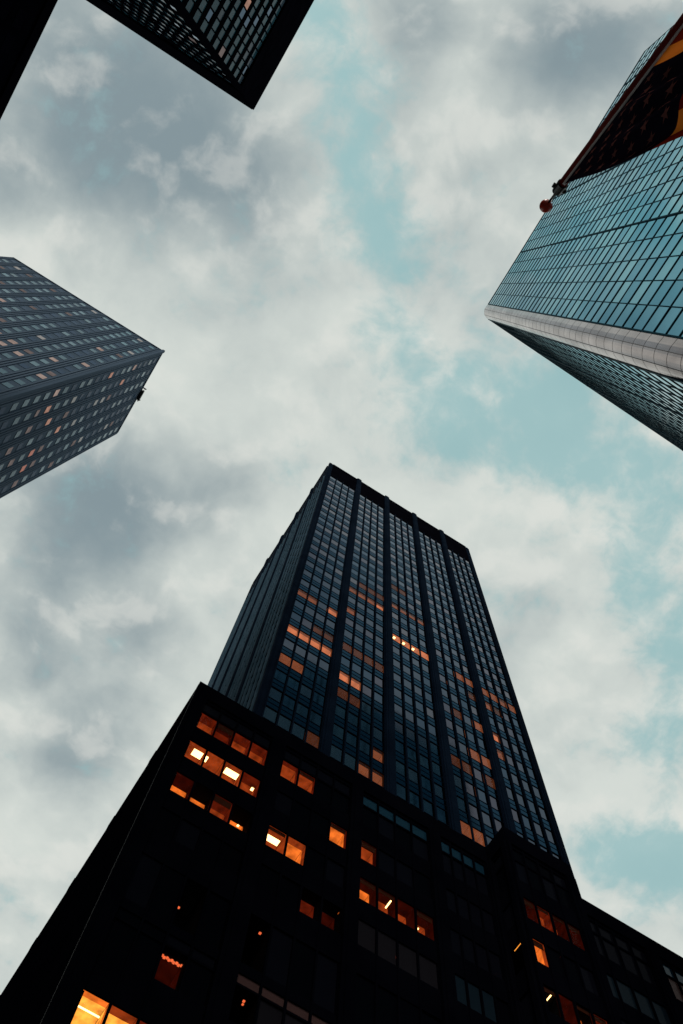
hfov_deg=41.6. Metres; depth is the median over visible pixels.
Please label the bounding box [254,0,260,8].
window
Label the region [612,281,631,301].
window
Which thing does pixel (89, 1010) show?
lit window
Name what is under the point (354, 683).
lit window
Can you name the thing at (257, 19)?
window
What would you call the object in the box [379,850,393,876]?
window
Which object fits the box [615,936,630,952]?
window
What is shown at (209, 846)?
window
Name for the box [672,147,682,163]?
window
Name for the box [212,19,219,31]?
window
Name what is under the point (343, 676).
lit window
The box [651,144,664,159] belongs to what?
window
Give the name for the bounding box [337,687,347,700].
lit window
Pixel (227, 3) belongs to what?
window
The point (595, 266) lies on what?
window
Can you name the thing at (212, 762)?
lit window
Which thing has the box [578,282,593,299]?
window
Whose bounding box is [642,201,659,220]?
window
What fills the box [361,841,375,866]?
lit window
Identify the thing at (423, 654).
lit window
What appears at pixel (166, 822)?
window
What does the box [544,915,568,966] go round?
lit window
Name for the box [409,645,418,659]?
lit window
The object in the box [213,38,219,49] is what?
window
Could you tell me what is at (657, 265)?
window
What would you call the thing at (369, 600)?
lit window
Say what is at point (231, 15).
window
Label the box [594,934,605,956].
window
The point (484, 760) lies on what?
lit window
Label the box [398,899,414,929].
lit window
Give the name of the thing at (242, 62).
window
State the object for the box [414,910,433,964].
lit window
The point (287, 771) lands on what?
lit window
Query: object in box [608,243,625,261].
window
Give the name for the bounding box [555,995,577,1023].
lit window
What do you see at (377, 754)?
lit window
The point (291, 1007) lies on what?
window
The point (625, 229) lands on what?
window
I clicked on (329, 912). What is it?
lit window
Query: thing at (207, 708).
window
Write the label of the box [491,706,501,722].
lit window
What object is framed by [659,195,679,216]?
window
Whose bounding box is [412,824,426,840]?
window
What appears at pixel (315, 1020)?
window
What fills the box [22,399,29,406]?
window
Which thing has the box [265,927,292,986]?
window
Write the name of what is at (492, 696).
lit window
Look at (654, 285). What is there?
window
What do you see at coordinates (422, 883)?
window
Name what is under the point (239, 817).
lit window
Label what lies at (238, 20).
window
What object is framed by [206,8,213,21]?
window
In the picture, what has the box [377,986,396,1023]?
window
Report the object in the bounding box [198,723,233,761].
lit window
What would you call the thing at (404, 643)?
lit window
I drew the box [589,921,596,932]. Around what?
window
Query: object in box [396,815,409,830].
window
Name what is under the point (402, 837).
window
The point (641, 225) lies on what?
window
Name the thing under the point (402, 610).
lit window
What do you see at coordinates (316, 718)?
window
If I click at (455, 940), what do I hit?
window
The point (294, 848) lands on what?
lit window
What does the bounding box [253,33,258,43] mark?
window
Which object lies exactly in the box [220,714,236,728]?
window
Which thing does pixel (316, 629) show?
lit window
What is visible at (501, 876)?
window
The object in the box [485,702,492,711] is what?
lit window
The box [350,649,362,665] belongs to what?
lit window
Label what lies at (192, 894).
lit window
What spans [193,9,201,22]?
window
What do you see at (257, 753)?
lit window
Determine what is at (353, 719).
window
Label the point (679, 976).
window
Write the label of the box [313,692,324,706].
window
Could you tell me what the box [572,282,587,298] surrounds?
window
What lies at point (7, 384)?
window
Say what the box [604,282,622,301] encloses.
window
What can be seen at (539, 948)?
lit window
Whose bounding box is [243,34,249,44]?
window
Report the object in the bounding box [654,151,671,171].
window
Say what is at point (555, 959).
window
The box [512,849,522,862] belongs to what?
window
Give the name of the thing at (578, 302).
window
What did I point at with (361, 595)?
lit window
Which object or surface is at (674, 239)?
window
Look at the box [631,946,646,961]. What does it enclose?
window
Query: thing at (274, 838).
lit window
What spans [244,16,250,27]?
window
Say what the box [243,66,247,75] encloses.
window
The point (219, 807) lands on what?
lit window
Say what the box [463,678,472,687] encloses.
lit window
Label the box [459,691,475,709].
lit window
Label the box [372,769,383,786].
lit window
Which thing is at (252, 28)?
window
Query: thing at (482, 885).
window
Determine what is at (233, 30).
window
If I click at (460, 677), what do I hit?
lit window
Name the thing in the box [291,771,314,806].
lit window
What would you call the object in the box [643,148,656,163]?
window
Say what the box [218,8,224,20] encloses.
window
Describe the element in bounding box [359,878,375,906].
lit window
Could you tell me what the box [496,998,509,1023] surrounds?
window
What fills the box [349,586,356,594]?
lit window
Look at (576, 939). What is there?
lit window
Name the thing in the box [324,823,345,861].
lit window
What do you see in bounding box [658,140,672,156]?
window
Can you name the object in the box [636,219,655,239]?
window
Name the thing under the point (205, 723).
lit window
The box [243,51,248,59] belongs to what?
window
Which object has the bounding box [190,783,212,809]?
lit window
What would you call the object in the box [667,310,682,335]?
window
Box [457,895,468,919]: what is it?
window
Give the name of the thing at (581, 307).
window
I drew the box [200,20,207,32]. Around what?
window
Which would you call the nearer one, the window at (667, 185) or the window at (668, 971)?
the window at (668, 971)
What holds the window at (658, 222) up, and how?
in the glass tower at (588, 292)
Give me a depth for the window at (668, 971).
72.20 m
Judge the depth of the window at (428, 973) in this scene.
55.94 m
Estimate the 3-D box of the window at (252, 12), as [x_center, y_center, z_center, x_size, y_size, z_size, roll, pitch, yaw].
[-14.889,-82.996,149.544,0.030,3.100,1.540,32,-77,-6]
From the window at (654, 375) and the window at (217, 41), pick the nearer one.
the window at (654, 375)
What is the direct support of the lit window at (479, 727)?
in the office tower at (362, 640)
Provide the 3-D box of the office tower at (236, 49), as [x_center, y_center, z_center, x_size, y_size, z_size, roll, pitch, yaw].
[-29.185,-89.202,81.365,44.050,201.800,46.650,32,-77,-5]
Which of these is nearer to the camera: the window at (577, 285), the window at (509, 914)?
the window at (509, 914)
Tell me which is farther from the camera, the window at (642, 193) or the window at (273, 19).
the window at (273, 19)
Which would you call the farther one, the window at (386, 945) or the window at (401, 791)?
the window at (401, 791)
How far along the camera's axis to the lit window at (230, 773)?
63.77 m
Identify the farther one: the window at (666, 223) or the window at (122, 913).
the window at (666, 223)
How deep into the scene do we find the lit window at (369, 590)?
138.94 m
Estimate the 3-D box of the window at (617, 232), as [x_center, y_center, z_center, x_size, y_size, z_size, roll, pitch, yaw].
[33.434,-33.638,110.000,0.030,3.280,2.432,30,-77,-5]
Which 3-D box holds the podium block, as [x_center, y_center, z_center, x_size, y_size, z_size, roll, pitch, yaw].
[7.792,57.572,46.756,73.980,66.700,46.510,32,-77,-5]
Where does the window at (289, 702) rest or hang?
in the office tower at (362, 640)
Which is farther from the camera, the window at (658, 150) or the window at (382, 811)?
the window at (658, 150)
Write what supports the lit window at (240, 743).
in the podium block
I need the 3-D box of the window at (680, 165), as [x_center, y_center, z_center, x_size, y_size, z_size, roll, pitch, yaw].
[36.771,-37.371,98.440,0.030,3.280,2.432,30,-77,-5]
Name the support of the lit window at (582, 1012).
in the podium block
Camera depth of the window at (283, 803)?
63.02 m
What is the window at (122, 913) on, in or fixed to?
in the podium block
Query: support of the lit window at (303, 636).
in the office tower at (362, 640)
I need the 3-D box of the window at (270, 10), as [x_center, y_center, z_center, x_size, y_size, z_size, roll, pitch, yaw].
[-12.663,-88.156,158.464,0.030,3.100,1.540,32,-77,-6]
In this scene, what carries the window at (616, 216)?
in the glass tower at (588, 292)
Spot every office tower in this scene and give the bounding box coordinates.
[0,256,164,497]
[86,0,313,109]
[208,463,574,877]
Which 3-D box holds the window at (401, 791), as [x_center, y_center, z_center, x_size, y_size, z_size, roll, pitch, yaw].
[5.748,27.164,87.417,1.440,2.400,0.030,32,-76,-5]
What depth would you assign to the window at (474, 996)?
56.25 m
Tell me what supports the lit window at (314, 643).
in the office tower at (362, 640)
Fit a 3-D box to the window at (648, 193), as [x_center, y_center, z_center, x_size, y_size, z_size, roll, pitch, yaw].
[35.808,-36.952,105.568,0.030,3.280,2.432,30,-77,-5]
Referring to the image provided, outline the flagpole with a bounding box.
[539,13,682,212]
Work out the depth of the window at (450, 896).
64.31 m
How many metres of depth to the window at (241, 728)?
68.73 m
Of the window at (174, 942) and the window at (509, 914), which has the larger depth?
the window at (509, 914)
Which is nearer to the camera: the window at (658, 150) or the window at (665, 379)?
the window at (665, 379)
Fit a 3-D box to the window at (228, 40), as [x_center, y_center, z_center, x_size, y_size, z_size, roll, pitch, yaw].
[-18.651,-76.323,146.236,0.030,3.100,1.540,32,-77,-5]
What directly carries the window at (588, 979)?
in the podium block
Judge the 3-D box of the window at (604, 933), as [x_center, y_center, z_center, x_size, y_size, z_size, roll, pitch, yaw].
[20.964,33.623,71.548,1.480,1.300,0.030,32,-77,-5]
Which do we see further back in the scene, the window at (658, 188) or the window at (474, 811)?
the window at (658, 188)
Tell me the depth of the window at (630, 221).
106.24 m
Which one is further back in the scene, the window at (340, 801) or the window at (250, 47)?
the window at (250, 47)
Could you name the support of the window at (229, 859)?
in the podium block
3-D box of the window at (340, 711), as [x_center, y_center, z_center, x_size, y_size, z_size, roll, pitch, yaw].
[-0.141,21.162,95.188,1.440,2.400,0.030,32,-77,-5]
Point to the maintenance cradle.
(140, 395)
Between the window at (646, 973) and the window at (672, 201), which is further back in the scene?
the window at (672, 201)
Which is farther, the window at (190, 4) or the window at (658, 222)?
the window at (190, 4)
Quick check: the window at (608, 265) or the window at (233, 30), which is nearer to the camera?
the window at (608, 265)
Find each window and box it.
[0,0,12,20]
[0,32,15,53]
[0,406,6,413]
[0,421,8,429]
[2,382,14,387]
[9,366,18,370]
[10,402,18,410]
[11,7,27,30]
[14,379,25,384]
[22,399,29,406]
[25,376,36,381]
[71,990,108,1023]
[101,918,136,961]
[105,1005,136,1023]
[116,907,141,926]
[124,853,161,908]
[128,933,161,976]
[141,921,165,940]
[148,866,184,921]
[153,807,179,838]
[155,947,186,990]
[166,935,190,954]
[170,772,193,798]
[170,879,206,934]
[175,819,200,850]
[181,960,211,1004]
[185,0,193,12]
[185,742,205,764]
[185,751,223,794]
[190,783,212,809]
[191,949,214,967]
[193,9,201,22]
[196,831,221,862]
[197,713,216,734]
[197,892,228,948]
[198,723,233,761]
[199,0,206,12]
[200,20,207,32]
[203,704,220,718]
[205,762,241,804]
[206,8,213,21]
[207,29,214,40]
[207,794,231,821]
[211,0,219,11]
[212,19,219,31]
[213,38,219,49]
[215,733,249,773]
[217,806,250,855]
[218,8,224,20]
[218,28,224,39]
[218,843,241,874]
[219,46,224,56]
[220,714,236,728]
[223,0,230,10]
[224,18,230,29]
[224,37,230,47]
[224,54,230,64]
[224,772,259,815]
[229,7,235,20]
[229,27,235,38]
[229,45,234,55]
[229,62,234,70]
[229,986,256,1023]
[233,743,266,783]
[234,0,240,9]
[234,17,240,28]
[234,35,239,46]
[234,52,239,61]
[234,68,239,77]
[237,723,252,738]
[237,973,259,992]
[238,59,243,69]
[239,7,245,18]
[239,26,245,37]
[239,43,244,53]
[241,915,269,972]
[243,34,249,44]
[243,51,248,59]
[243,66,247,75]
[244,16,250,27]
[245,0,250,8]
[247,58,252,66]
[248,42,253,51]
[249,6,254,18]
[249,25,254,35]
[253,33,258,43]
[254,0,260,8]
[254,15,259,26]
[254,733,269,747]
[256,1000,281,1023]
[257,864,278,896]
[258,6,263,17]
[258,24,262,34]
[262,15,267,25]
[262,987,283,1006]
[263,706,277,722]
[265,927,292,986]
[266,826,285,853]
[267,6,272,15]
[269,686,282,702]
[271,14,275,24]
[273,791,292,816]
[274,669,286,683]
[278,714,291,731]
[278,837,305,879]
[278,877,299,908]
[279,653,290,665]
[280,761,297,783]
[283,695,295,710]
[284,751,299,765]
[287,624,297,635]
[287,676,299,690]
[287,1001,308,1020]
[289,660,302,673]
[289,940,314,999]
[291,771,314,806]
[291,889,320,947]
[292,722,305,739]
[292,801,310,826]
[293,631,309,650]
[296,702,308,718]
[298,589,306,598]
[300,684,312,698]
[301,760,316,775]
[303,595,316,610]
[304,731,318,747]
[306,638,320,652]
[306,847,324,876]
[310,710,321,726]
[311,812,328,837]
[311,1014,328,1023]
[313,625,322,635]
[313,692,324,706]
[313,953,336,1012]
[314,900,340,957]
[315,780,331,803]
[318,631,333,646]
[318,770,332,784]
[322,645,331,656]
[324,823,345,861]
[326,859,343,887]
[328,607,336,616]
[330,745,342,762]
[333,724,344,739]
[333,790,348,813]
[335,704,345,719]
[335,780,349,794]
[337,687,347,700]
[339,671,348,683]
[343,642,351,652]
[344,678,360,697]
[344,752,356,770]
[346,731,357,747]
[347,606,354,615]
[347,694,359,707]
[348,712,358,726]
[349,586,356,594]
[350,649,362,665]
[354,974,373,1023]
[355,582,365,592]
[356,761,369,778]
[358,592,365,599]
[358,920,374,953]
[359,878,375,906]
[360,739,370,755]
[361,655,372,674]
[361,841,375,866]
[363,797,376,811]
[363,807,376,830]
[365,747,383,773]
[366,588,374,595]
[367,597,374,605]
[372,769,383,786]
[375,661,383,672]
[375,889,394,917]
[377,593,383,600]
[377,603,383,610]
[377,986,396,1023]
[378,931,395,964]
[379,805,392,820]
[379,816,393,840]
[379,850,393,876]
[393,634,399,642]
[396,760,405,776]
[396,782,406,800]
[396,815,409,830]
[396,826,410,850]
[397,861,412,887]
[398,607,406,627]
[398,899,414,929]
[399,943,416,976]
[400,640,409,651]
[408,767,418,783]
[409,613,415,620]
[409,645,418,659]
[410,791,420,808]
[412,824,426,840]
[413,836,427,860]
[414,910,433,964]
[415,871,430,897]
[419,954,437,988]
[420,651,428,667]
[421,775,431,791]
[423,799,434,816]
[434,783,444,799]
[437,807,447,824]
[442,853,451,874]
[446,889,455,912]
[450,929,461,956]
[451,708,461,730]
[451,754,459,767]
[453,860,463,881]
[454,672,463,687]
[455,975,466,1005]
[457,796,466,812]
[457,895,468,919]
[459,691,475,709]
[459,761,471,787]
[460,821,470,837]
[462,936,474,963]
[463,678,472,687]
[464,721,482,737]
[465,867,475,888]
[467,748,479,771]
[468,982,481,1013]
[469,804,479,819]
[470,828,484,846]
[470,903,481,927]
[472,755,490,775]
[474,775,495,798]
[475,943,488,971]
[477,874,487,895]
[482,811,492,827]
[482,910,494,934]
[482,990,496,1022]
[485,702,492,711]
[486,749,504,763]
[488,693,497,702]
[489,951,502,979]
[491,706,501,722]
[493,732,500,743]
[494,818,503,830]
[494,853,503,870]
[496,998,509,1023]
[497,698,506,715]
[497,865,507,891]
[504,902,515,931]
[506,704,515,719]
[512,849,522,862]
[512,943,524,975]
[515,861,528,884]
[520,990,535,1023]
[524,899,537,922]
[525,857,537,871]
[528,869,542,892]
[533,939,547,966]
[534,906,552,952]
[542,877,557,901]
[543,985,560,1017]
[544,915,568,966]
[547,947,564,976]
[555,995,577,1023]
[556,885,572,909]
[557,299,569,315]
[560,924,584,976]
[562,300,575,316]
[563,956,581,985]
[567,282,581,298]
[567,300,581,317]
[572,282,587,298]
[572,301,587,318]
[572,1003,592,1023]
[578,265,592,281]
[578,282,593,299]
[578,301,594,319]
[580,966,598,995]
[583,248,597,264]
[583,264,598,281]
[584,282,599,299]
[584,302,601,320]
[589,247,603,263]
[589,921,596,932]
[590,263,605,280]
[590,282,606,300]
[590,1015,606,1023]
[591,302,608,321]
[594,231,608,247]
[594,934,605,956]
[595,246,610,263]
[596,263,612,280]
[597,282,614,300]
[598,926,613,942]
[599,303,617,322]
[600,229,615,246]
[601,245,617,262]
[603,262,619,280]
[603,940,622,966]
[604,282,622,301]
[606,213,619,229]
[606,303,625,324]
[606,974,618,998]
[607,228,621,245]
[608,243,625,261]
[610,261,628,280]
[612,211,626,227]
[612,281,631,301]
[614,226,629,243]
[614,304,634,325]
[615,242,632,261]
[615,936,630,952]
[616,980,637,1009]
[617,195,631,212]
[617,260,636,280]
[619,209,634,226]
[619,949,639,976]
[620,281,640,302]
[621,224,637,242]
[623,192,639,210]
[623,240,641,260]
[623,305,645,327]
[625,259,646,280]
[626,206,642,224]
[628,177,643,195]
[628,222,645,241]
[629,281,650,303]
[630,190,646,208]
[631,239,650,259]
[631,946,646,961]
[633,203,651,222]
[633,305,656,329]
[634,990,655,1019]
[635,174,650,192]
[635,258,655,279]
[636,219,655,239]
[636,959,656,986]
[637,187,654,206]
[638,281,661,303]
[639,159,654,177]
[640,237,660,258]
[642,170,659,189]
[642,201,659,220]
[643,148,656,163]
[643,306,668,331]
[644,257,666,279]
[645,217,664,238]
[646,156,662,174]
[646,184,663,203]
[648,372,670,385]
[649,235,671,257]
[649,281,673,304]
[650,167,667,186]
[650,198,669,218]
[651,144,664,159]
[652,1001,670,1023]
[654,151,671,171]
[654,180,673,201]
[654,215,674,236]
[654,256,678,279]
[655,307,681,333]
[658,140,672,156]
[658,163,676,184]
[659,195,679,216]
[659,233,682,256]
[660,280,682,305]
[660,376,682,389]
[663,147,680,167]
[663,177,682,198]
[663,964,674,978]
[664,213,682,234]
[665,256,682,279]
[666,137,680,152]
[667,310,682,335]
[668,161,682,180]
[668,978,682,1001]
[669,194,682,213]
[670,237,682,255]
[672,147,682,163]
[675,971,682,982]
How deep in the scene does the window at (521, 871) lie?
68.31 m
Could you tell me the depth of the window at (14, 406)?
152.15 m
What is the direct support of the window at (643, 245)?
in the glass tower at (588, 292)
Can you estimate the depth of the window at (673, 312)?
73.09 m
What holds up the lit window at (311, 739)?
in the office tower at (362, 640)
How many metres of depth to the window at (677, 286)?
75.85 m
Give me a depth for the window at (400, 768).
91.72 m
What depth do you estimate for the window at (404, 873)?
63.94 m
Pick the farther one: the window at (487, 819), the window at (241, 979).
the window at (487, 819)
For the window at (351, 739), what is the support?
in the office tower at (362, 640)
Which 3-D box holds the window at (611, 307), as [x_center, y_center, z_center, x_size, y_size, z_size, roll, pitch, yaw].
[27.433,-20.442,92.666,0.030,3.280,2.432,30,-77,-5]
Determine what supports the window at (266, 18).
in the office tower at (236, 49)
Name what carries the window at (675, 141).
in the glass tower at (588, 292)
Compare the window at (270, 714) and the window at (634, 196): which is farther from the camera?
the window at (634, 196)
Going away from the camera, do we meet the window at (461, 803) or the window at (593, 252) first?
the window at (461, 803)
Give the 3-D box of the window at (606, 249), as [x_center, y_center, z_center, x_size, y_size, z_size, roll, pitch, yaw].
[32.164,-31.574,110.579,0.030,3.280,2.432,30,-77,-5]
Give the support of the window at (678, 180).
in the glass tower at (588, 292)
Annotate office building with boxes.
[0,0,57,118]
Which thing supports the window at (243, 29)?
in the office tower at (236, 49)
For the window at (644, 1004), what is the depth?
65.70 m
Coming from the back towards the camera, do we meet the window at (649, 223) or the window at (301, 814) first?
the window at (649, 223)
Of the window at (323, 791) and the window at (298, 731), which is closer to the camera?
the window at (323, 791)
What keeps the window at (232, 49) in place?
in the office tower at (236, 49)
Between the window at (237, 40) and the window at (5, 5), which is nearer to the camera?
the window at (5, 5)
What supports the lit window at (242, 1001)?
in the podium block
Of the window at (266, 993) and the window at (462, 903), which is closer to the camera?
the window at (266, 993)
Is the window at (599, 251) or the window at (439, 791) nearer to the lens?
the window at (439, 791)
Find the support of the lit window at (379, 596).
in the office tower at (362, 640)
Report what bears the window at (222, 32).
in the office tower at (236, 49)
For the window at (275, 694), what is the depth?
90.37 m
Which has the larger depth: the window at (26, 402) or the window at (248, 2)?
the window at (26, 402)
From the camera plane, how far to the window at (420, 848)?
68.19 m
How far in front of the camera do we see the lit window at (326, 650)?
108.87 m
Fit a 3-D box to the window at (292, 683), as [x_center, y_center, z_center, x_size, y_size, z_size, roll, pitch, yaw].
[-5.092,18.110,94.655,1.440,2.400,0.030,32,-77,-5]
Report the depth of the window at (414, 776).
91.90 m
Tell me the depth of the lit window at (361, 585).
138.80 m
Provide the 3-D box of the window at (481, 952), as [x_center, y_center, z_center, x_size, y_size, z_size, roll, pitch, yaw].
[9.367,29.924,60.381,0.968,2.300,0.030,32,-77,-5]
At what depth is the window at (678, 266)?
78.82 m
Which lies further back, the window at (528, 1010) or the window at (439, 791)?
the window at (439, 791)
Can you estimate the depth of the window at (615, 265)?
101.46 m
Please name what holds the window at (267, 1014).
in the podium block
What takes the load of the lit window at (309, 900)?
in the podium block
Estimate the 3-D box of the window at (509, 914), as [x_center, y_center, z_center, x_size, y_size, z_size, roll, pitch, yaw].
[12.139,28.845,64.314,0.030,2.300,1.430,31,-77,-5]
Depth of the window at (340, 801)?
67.55 m
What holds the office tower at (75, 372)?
on the pavement
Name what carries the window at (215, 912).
in the podium block
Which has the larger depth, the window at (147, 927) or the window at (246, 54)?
the window at (246, 54)
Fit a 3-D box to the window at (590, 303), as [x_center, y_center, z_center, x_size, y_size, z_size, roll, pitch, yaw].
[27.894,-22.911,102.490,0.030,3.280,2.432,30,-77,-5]
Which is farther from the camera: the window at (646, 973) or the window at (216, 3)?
the window at (216, 3)
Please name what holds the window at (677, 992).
in the podium block
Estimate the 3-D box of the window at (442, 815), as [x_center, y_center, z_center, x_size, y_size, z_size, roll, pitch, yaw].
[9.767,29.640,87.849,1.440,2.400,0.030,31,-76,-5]
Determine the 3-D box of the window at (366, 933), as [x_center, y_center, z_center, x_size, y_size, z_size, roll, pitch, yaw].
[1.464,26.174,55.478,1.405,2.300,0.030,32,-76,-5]
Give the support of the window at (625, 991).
in the podium block
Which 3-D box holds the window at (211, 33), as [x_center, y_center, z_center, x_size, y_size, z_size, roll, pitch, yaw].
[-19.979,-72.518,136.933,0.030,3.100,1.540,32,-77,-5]
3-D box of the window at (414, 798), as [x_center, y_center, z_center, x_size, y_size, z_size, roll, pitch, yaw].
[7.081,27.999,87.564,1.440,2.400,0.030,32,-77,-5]
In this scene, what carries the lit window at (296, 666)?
in the office tower at (362, 640)
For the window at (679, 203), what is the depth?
90.22 m
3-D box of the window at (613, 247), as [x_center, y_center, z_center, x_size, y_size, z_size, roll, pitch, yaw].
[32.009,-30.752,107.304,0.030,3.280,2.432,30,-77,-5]
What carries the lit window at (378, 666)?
in the office tower at (362, 640)
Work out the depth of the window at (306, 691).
94.86 m
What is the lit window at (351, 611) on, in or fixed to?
in the office tower at (362, 640)
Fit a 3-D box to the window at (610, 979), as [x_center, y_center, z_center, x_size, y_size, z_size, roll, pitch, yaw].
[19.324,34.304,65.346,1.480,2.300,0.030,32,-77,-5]
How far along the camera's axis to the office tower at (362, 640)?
116.60 m
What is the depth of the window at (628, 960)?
69.80 m
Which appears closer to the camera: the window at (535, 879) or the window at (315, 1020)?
the window at (315, 1020)
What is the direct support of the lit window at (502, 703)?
in the office tower at (362, 640)
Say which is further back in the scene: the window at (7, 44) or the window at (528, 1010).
the window at (7, 44)
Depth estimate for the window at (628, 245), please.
100.86 m
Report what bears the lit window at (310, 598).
in the office tower at (362, 640)
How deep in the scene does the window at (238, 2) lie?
140.58 m
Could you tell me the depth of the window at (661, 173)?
105.08 m
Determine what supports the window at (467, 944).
in the podium block
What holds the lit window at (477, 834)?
in the office tower at (362, 640)
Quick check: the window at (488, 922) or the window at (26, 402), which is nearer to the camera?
the window at (488, 922)
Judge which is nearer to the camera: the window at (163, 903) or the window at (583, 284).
the window at (163, 903)
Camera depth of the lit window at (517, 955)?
60.54 m
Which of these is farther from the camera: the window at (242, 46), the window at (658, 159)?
the window at (242, 46)
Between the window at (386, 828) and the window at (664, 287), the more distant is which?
the window at (664, 287)
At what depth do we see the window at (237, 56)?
156.06 m
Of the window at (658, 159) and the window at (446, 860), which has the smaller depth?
the window at (446, 860)
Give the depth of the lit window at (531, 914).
64.87 m
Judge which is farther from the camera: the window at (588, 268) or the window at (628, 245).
the window at (588, 268)
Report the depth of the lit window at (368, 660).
113.62 m
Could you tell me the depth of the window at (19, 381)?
156.25 m
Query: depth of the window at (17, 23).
104.67 m
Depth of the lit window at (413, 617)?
139.62 m
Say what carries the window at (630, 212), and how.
in the glass tower at (588, 292)
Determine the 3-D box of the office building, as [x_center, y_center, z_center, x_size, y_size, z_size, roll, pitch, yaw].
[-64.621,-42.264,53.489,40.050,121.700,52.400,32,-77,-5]
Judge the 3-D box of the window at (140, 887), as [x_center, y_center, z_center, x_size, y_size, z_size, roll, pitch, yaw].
[-10.793,20.066,48.975,1.355,3.850,0.030,32,-77,-5]
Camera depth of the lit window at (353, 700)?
100.79 m
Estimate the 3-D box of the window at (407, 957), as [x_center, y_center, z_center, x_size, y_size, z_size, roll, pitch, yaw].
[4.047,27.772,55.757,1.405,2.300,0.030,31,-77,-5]
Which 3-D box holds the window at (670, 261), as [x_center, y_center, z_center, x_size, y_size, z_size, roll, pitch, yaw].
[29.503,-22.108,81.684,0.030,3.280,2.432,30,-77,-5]
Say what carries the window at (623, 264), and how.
in the glass tower at (588, 292)
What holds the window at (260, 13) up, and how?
in the office tower at (236, 49)
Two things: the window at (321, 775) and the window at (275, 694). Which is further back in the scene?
the window at (275, 694)
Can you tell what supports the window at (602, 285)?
in the glass tower at (588, 292)
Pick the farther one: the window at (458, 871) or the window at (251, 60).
the window at (251, 60)
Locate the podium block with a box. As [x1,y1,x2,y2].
[0,681,682,1023]
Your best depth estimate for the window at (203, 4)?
127.05 m
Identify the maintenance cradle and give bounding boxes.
[136,388,146,401]
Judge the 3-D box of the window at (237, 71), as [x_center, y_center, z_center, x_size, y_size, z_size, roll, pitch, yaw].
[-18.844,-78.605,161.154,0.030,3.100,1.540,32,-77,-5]
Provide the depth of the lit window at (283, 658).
99.98 m
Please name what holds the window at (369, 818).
in the podium block
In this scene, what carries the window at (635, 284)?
in the glass tower at (588, 292)
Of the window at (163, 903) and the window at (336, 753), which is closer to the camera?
the window at (163, 903)
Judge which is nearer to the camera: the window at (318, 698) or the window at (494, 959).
the window at (494, 959)
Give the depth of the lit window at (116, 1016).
41.22 m
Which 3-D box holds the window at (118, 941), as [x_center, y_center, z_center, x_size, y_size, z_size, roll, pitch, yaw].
[-11.003,21.189,44.494,1.355,2.300,0.030,32,-77,-5]
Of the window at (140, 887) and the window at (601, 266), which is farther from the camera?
the window at (601, 266)
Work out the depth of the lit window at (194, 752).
63.52 m
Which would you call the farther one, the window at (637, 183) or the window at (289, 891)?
the window at (637, 183)
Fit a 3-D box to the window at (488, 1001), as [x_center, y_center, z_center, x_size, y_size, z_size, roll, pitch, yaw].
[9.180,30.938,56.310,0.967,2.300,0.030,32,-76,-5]
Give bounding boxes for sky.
[0,0,682,994]
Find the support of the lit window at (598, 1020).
in the podium block
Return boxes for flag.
[562,24,682,184]
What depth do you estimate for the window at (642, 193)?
109.00 m
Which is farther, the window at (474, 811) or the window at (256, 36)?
the window at (256, 36)
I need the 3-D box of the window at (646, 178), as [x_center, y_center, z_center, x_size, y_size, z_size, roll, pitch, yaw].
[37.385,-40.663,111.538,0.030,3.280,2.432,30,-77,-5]
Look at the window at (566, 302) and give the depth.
115.75 m
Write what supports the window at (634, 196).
in the glass tower at (588, 292)
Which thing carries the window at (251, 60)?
in the office tower at (236, 49)
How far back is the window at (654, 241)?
91.04 m
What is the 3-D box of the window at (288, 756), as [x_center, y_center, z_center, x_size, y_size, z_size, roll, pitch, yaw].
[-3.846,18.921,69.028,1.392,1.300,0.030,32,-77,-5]
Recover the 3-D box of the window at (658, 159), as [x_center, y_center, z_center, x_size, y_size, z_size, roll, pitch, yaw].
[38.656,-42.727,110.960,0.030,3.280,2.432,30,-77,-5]
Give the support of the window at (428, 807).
in the office tower at (362, 640)
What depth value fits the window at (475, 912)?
64.50 m
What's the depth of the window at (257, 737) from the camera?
68.86 m
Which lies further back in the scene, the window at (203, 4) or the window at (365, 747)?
the window at (203, 4)
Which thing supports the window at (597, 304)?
in the glass tower at (588, 292)
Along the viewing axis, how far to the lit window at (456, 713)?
114.79 m
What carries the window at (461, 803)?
in the office tower at (362, 640)
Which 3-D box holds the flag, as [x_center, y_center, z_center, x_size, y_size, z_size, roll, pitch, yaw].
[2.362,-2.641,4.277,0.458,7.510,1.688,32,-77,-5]
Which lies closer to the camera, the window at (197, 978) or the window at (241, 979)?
the window at (197, 978)
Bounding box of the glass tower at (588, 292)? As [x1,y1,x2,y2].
[484,25,682,450]
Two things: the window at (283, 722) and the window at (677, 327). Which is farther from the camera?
the window at (283, 722)
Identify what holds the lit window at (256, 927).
in the podium block
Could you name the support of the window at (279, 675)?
in the office tower at (362, 640)
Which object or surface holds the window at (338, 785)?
in the podium block
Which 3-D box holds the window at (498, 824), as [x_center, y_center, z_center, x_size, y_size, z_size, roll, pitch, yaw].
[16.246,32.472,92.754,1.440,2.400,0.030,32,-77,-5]
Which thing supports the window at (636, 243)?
in the glass tower at (588, 292)
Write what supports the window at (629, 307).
in the glass tower at (588, 292)
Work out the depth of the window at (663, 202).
96.45 m
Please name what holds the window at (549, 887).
in the podium block
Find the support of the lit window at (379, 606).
in the office tower at (362, 640)
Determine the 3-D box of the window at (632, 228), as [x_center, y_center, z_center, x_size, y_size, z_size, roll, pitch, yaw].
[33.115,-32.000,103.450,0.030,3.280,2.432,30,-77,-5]

